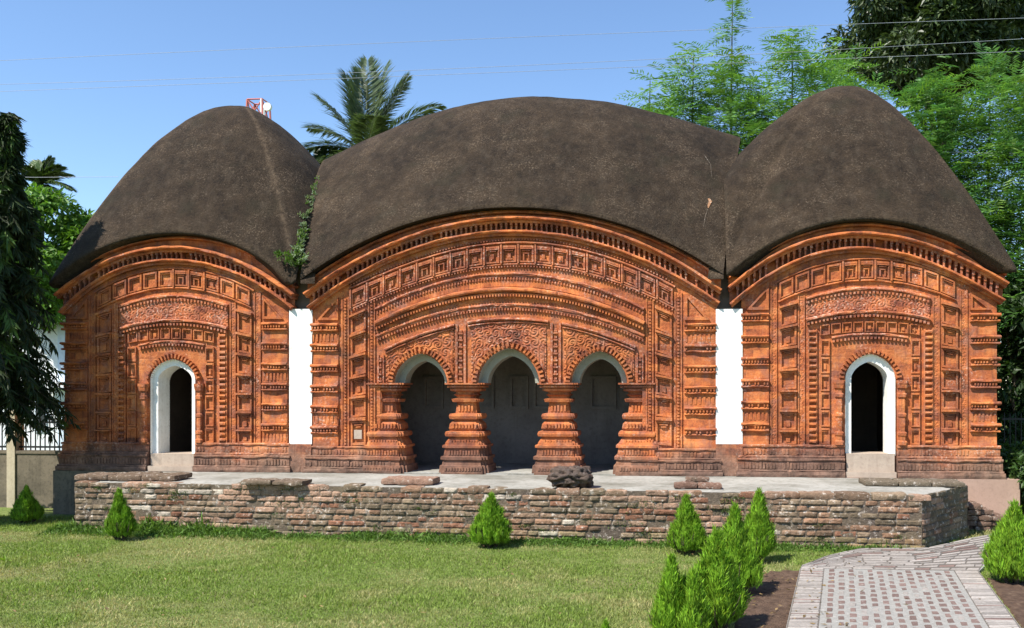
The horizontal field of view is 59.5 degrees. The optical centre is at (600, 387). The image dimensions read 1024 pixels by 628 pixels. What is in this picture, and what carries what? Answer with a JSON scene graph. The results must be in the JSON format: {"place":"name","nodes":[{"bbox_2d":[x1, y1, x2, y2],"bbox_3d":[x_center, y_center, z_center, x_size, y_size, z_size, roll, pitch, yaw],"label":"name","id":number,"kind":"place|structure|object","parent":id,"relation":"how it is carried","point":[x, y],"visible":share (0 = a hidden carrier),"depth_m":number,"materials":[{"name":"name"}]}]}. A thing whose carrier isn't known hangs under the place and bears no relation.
{"place":"outdoors","nodes":[
{"label":"outdoors","id":0,"kind":"place"},
{"bbox_2d":[0,536,1013,627],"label":"leaf litter","id":1,"kind":"object","parent":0,"point":[757,619],"visible":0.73,"depth_m":9.54,"materials":[{"name":"brown plant"}]},
{"bbox_2d":[0,39,1014,84],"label":"overhead wire","id":2,"kind":"object","parent":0,"point":[523,65],"visible":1,"depth_m":19.53,"materials":[{"name":"metal"}]},
{"bbox_2d":[0,18,1015,60],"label":"overhead wire","id":3,"kind":"object","parent":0,"point":[517,37],"visible":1,"depth_m":19.65,"materials":[{"name":"metal"}]},
{"bbox_2d":[0,51,1021,91],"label":"overhead wire","id":4,"kind":"object","parent":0,"point":[522,71],"visible":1,"depth_m":19.43,"materials":[{"name":"metal"}]},
{"bbox_2d":[0,423,1022,627],"bbox_3d":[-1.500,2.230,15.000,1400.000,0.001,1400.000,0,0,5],"label":"ground","id":5,"kind":"structure","parent":0,"point":[5,511],"depth_m":10.15,"materials":[{"name":"green plant"}]},
{"bbox_2d":[8,484,44,522],"bbox_3d":[-9.381,1.913,14.551,0.524,0.686,0.542,0,0,29],"label":"conifer shrub","id":6,"kind":"object","parent":5,"relation":"on","point":[27,506],"visible":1,"depth_m":14.46,"materials":[{"name":"green plant"}]},
{"bbox_2d":[0,410,64,507],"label":"iron fence","id":7,"kind":"object","parent":5,"relation":"on","point":[20,467],"visible":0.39,"depth_m":16.46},
{"bbox_2d":[0,317,65,449],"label":"house","id":8,"kind":"structure","parent":5,"relation":"on","point":[55,339],"depth_m":22.38,"materials":[{"name":"white paint"}]},
{"bbox_2d":[35,406,46,431],"bbox_3d":[-14.105,0.702,22.392,0.319,0.866,0.055,0,0,5],"label":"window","id":9,"kind":"structure","parent":8,"relation":"in","point":[42,417],"depth_m":22.36,"materials":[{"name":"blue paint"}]},
{"bbox_2d":[0,112,80,449],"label":"mast tree","id":10,"kind":"object","parent":5,"relation":"on","point":[23,382],"visible":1,"depth_m":14.71,"materials":[{"name":"green plant"}]},
{"bbox_2d":[21,155,77,249],"bbox_3d":[-14.690,-1.956,23.453,2.001,8.391,1.467,0,0,5],"label":"areca palm","id":11,"kind":"object","parent":5,"relation":"on","point":[49,170],"visible":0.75,"depth_m":23.37,"materials":[{"name":"green plant"}]},
{"bbox_2d":[15,181,94,332],"bbox_3d":[-14.061,-1.451,22.645,3.418,7.577,3.909,0,0,-29],"label":"leafy tree","id":12,"kind":"object","parent":5,"relation":"on","point":[64,231],"visible":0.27,"depth_m":22.00,"materials":[{"name":"green plant"}]},
{"bbox_2d":[103,487,138,540],"bbox_3d":[-6.994,1.846,12.928,0.522,0.826,0.492,0,0,27],"label":"conifer shrub","id":13,"kind":"object","parent":5,"relation":"on","point":[120,521],"visible":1,"depth_m":12.83,"materials":[{"name":"green plant"}]},
{"bbox_2d":[49,106,319,514],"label":"temple","id":14,"kind":"structure","parent":5,"relation":"on","point":[173,279],"depth_m":15.56,"materials":[{"name":"brick"}]},
{"bbox_2d":[287,175,319,266],"bbox_3d":[-5.262,-2.991,15.687,0.388,1.909,1.910,0,0,-10],"label":"roof weed","id":15,"kind":"object","parent":14,"relation":"on","point":[298,245],"visible":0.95,"depth_m":15.45,"materials":[{"name":"green plant"}]},
{"bbox_2d":[246,98,271,118],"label":"telecom tower","id":16,"kind":"structure","parent":5,"relation":"on","point":[267,106],"depth_m":79.27,"materials":[{"name":"metal"}]},
{"bbox_2d":[313,148,338,160],"bbox_3d":[-7.679,-2.285,24.503,2.200,9.049,2.026,0,0,5],"label":"coconut palm","id":17,"kind":"object","parent":5,"relation":"on","point":[318,154],"visible":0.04,"depth_m":24.88,"materials":[{"name":"green plant"}]},
{"bbox_2d":[300,53,446,164],"bbox_3d":[-6.285,-3.515,24.395,4.042,11.507,2.985,0,0,-21],"label":"coconut palm","id":18,"kind":"object","parent":5,"relation":"on","point":[372,121],"visible":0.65,"depth_m":24.45,"materials":[{"name":"green plant"}]},
{"bbox_2d":[466,491,513,547],"bbox_3d":[-1.561,1.841,12.366,0.675,0.838,0.719,0,0,-19],"label":"conifer shrub","id":19,"kind":"object","parent":5,"relation":"on","point":[489,527],"visible":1,"depth_m":12.24,"materials":[{"name":"green plant"}]},
{"bbox_2d":[300,96,740,491],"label":"temple","id":20,"kind":"structure","parent":5,"relation":"on","point":[529,285],"depth_m":15.09,"materials":[{"name":"brick"}]},
{"bbox_2d":[273,248,307,270],"bbox_3d":[-5.242,-2.162,15.174,0.700,0.361,0.889,0,0,5],"label":"roof weed","id":21,"kind":"object","parent":20,"relation":"on","point":[288,258],"visible":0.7,"depth_m":15.04,"materials":[{"name":"green plant"}]},
{"bbox_2d":[74,471,968,548],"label":"brick platform","id":22,"kind":"structure","parent":5,"relation":"on","point":[853,511],"depth_m":12.96,"materials":[{"name":"brick"}]},
{"bbox_2d":[74,471,191,480],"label":"brick slab","id":23,"kind":"structure","parent":22,"relation":"on","point":[143,476],"depth_m":13.91,"materials":[{"name":"brick"}]},
{"bbox_2d":[240,478,311,485],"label":"brick slab","id":24,"kind":"structure","parent":22,"relation":"on","point":[276,481],"depth_m":13.23,"materials":[{"name":"brick"}]},
{"bbox_2d":[288,270,312,471],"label":"recessed wall","id":25,"kind":"structure","parent":22,"relation":"on","point":[300,379],"depth_m":15.29,"materials":[{"name":"paint"}]},
{"bbox_2d":[381,475,439,484],"bbox_3d":[-2.880,1.412,13.487,0.813,0.118,0.454,0,0,5],"label":"brick slab","id":26,"kind":"object","parent":22,"relation":"on","point":[412,480],"depth_m":13.29,"materials":[{"name":"brown brick"}]},
{"bbox_2d":[546,465,593,487],"bbox_3d":[-0.438,1.298,12.923,0.704,0.324,0.508,0,0,5],"label":"clinker lump","id":27,"kind":"object","parent":22,"relation":"on","point":[573,476],"visible":0.98,"depth_m":12.75,"materials":[{"name":"grey stone"}]},
{"bbox_2d":[674,481,721,488],"bbox_3d":[1.399,1.415,12.835,0.694,0.115,0.234,0,0,5],"label":"brick","id":28,"kind":"object","parent":22,"relation":"on","point":[695,485],"visible":1,"depth_m":12.74,"materials":[{"name":"brown brick"}]},
{"bbox_2d":[685,476,709,481],"bbox_3d":[1.401,1.340,12.905,0.353,0.097,0.172,0,0,5],"label":"brick","id":29,"kind":"object","parent":28,"relation":"on","point":[698,479],"visible":0.94,"depth_m":12.83,"materials":[{"name":"brown brick"}]},
{"bbox_2d":[716,263,742,475],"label":"recessed wall","id":30,"kind":"structure","parent":22,"relation":"on","point":[729,389],"depth_m":14.61,"materials":[{"name":"paint"}]},
{"bbox_2d":[858,478,964,486],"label":"brick slab","id":31,"kind":"structure","parent":22,"relation":"on","point":[910,482],"depth_m":13.09,"materials":[{"name":"brick"}]},
{"bbox_2d":[601,617,610,627],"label":"conifer shrub","id":32,"kind":"object","parent":5,"relation":"on","point":[605,623],"visible":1,"depth_m":6.74,"materials":[{"name":"green plant"}]},
{"bbox_2d":[615,69,694,119],"bbox_3d":[1.293,-2.677,21.770,3.127,10.021,3.256,0,0,5],"label":"feathery tree","id":33,"kind":"object","parent":5,"relation":"on","point":[644,106],"visible":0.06,"depth_m":21.51,"materials":[{"name":"green plant"}]},
{"bbox_2d":[665,492,707,555],"bbox_3d":[1.171,1.816,11.846,0.603,0.892,0.642,0,0,40],"label":"conifer shrub","id":34,"kind":"object","parent":5,"relation":"on","point":[686,532],"visible":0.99,"depth_m":11.75,"materials":[{"name":"green plant"}]},
{"bbox_2d":[645,41,755,151],"bbox_3d":[2.001,-2.944,21.179,4.388,10.557,3.951,0,0,5],"label":"feathery tree","id":35,"kind":"object","parent":5,"relation":"on","point":[673,87],"visible":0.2,"depth_m":20.70,"materials":[{"name":"green plant"}]},
{"bbox_2d":[670,0,783,150],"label":"feathery tree","id":36,"kind":"object","parent":5,"relation":"on","point":[733,72],"visible":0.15,"depth_m":21.01,"materials":[{"name":"green plant"}]},
{"bbox_2d":[743,487,776,563],"bbox_3d":[1.996,1.751,11.303,0.555,1.030,0.589,0,0,8],"label":"conifer shrub","id":37,"kind":"object","parent":5,"relation":"on","point":[761,531],"visible":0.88,"depth_m":11.19,"materials":[{"name":"green plant"}]},
{"bbox_2d":[734,570,798,627],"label":"soil bed","id":38,"kind":"object","parent":5,"relation":"on","point":[767,602],"visible":0.23,"depth_m":9.14,"materials":[{"name":"brown soil"}]},
{"bbox_2d":[647,551,714,627],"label":"conifer shrub","id":39,"kind":"object","parent":38,"relation":"on","point":[680,602],"visible":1,"depth_m":7.54,"materials":[{"name":"green plant"}]},
{"bbox_2d":[693,523,752,627],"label":"conifer shrub","id":40,"kind":"object","parent":38,"relation":"on","point":[727,594],"visible":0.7,"depth_m":8.00,"materials":[{"name":"green plant"}]},
{"bbox_2d":[719,499,765,591],"bbox_3d":[1.455,1.735,9.573,0.665,1.064,0.597,0,0,15],"label":"conifer shrub","id":41,"kind":"object","parent":38,"relation":"on","point":[741,549],"visible":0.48,"depth_m":9.43,"materials":[{"name":"green plant"}]},
{"bbox_2d":[720,24,884,152],"bbox_3d":[4.210,-2.899,20.820,5.037,10.468,4.221,0,0,26],"label":"feathery tree","id":42,"kind":"object","parent":5,"relation":"on","point":[793,53],"visible":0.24,"depth_m":20.05,"materials":[{"name":"green plant"}]},
{"bbox_2d":[774,50,897,116],"bbox_3d":[5.761,-2.973,21.872,3.946,10.615,3.656,0,0,-18],"label":"feathery tree","id":43,"kind":"object","parent":5,"relation":"on","point":[877,84],"visible":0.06,"depth_m":21.24,"materials":[{"name":"green plant"}]},
{"bbox_2d":[724,86,1019,514],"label":"temple","id":44,"kind":"structure","parent":5,"relation":"on","point":[870,264],"depth_m":14.46,"materials":[{"name":"brick"}]},
{"bbox_2d":[821,0,1023,150],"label":"broadleaf tree","id":45,"kind":"object","parent":5,"relation":"on","point":[968,29],"visible":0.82,"depth_m":25.53,"materials":[{"name":"green plant"}]},
{"bbox_2d":[862,56,1023,339],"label":"feathery tree","id":46,"kind":"object","parent":5,"relation":"on","point":[928,88],"visible":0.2,"depth_m":19.45,"materials":[{"name":"green plant"}]},
{"bbox_2d":[917,42,1023,383],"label":"feathery tree","id":47,"kind":"object","parent":5,"relation":"on","point":[999,65],"visible":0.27,"depth_m":19.73,"materials":[{"name":"green plant"}]},
{"bbox_2d":[968,500,1003,531],"bbox_3d":[6.022,2.019,13.956,0.856,0.447,0.640,0,0,5],"label":"brick rubble","id":48,"kind":"object","parent":5,"relation":"on","point":[981,516],"visible":0.66,"depth_m":13.70,"materials":[{"name":"brown brick"}]},
{"bbox_2d":[953,54,1023,420],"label":"feathery tree","id":49,"kind":"object","parent":5,"relation":"on","point":[1004,134],"visible":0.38,"depth_m":18.82,"materials":[{"name":"green plant"}]},
{"bbox_2d":[987,578,1023,627],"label":"soil bed","id":50,"kind":"object","parent":5,"relation":"on","point":[1011,595],"visible":0.17,"depth_m":9.40,"materials":[{"name":"brown soil"}]},
{"bbox_2d":[979,499,1023,583],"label":"conifer shrub","id":51,"kind":"object","parent":50,"relation":"on","point":[1002,556],"visible":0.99,"depth_m":9.99,"materials":[{"name":"green plant"}]},
{"bbox_2d":[997,273,1023,451],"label":"shade tree","id":52,"kind":"object","parent":5,"relation":"on","point":[1011,398],"visible":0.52,"depth_m":18.44,"materials":[{"name":"green plant"}]},
{"bbox_2d":[997,260,1023,342],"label":"shade tree","id":53,"kind":"object","parent":5,"relation":"on","point":[1002,334],"visible":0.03,"depth_m":19.68,"materials":[{"name":"green plant"}]},
{"bbox_2d":[999,440,1023,513],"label":"bush","id":54,"kind":"object","parent":5,"relation":"on","point":[1013,459],"visible":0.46,"depth_m":14.49,"materials":[{"name":"green plant"}]},
{"bbox_2d":[1002,412,1023,451],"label":"iron fence","id":55,"kind":"object","parent":5,"relation":"on","point":[1015,418],"visible":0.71,"depth_m":15.66,"materials":[{"name":"black metal"}]},
{"bbox_2d":[0,0,1023,269],"label":"sky","id":56,"kind":"structure","parent":0,"point":[96,132],"materials":[{"name":"blue"}]},
{"bbox_2d":[786,535,1020,627],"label":"path","id":57,"kind":"structure","parent":0,"point":[949,587],"depth_m":9.51,"materials":[{"name":"brick"}]}
]}

